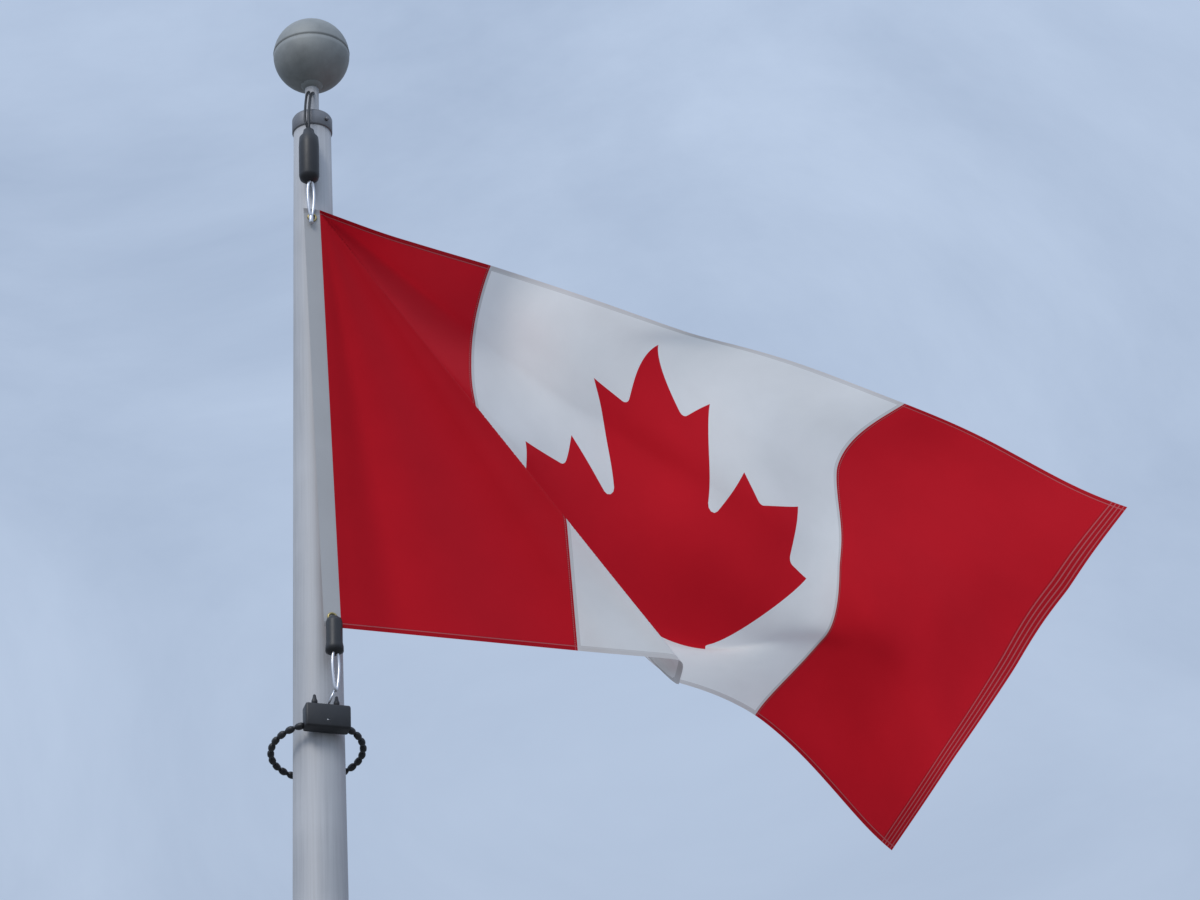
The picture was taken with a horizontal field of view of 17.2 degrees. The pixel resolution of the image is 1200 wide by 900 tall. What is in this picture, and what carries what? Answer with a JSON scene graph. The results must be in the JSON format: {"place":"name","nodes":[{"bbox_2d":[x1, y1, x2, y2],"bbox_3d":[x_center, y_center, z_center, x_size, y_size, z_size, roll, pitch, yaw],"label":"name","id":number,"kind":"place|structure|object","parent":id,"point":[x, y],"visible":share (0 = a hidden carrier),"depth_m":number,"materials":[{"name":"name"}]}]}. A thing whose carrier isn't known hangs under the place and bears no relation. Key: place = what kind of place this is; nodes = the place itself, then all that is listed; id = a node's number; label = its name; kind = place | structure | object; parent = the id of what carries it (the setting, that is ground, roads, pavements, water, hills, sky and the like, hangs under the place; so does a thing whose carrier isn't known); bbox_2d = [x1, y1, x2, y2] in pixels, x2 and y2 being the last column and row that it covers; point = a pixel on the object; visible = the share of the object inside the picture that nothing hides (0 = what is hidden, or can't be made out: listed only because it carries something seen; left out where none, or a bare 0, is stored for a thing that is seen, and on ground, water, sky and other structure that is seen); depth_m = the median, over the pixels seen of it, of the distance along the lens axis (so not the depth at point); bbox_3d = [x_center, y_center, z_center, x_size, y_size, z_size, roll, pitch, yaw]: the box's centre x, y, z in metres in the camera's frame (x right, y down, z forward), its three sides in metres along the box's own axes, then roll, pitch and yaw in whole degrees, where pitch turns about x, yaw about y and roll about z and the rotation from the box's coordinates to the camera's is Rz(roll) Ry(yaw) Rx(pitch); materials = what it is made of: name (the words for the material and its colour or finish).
{"place":"outdoors","nodes":[
{"label":"outdoors","id":0,"kind":"place"},
{"bbox_2d":[0,0,1199,899],"label":"sky","id":1,"kind":"structure","parent":0,"point":[981,217],"materials":[{"name":"blue"}]},
{"bbox_2d":[267,18,1126,899],"bbox_3d":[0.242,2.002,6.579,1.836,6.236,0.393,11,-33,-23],"label":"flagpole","id":2,"kind":"object","parent":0,"point":[851,594],"visible":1,"depth_m":7.66,"materials":[{"name":"fabric"}]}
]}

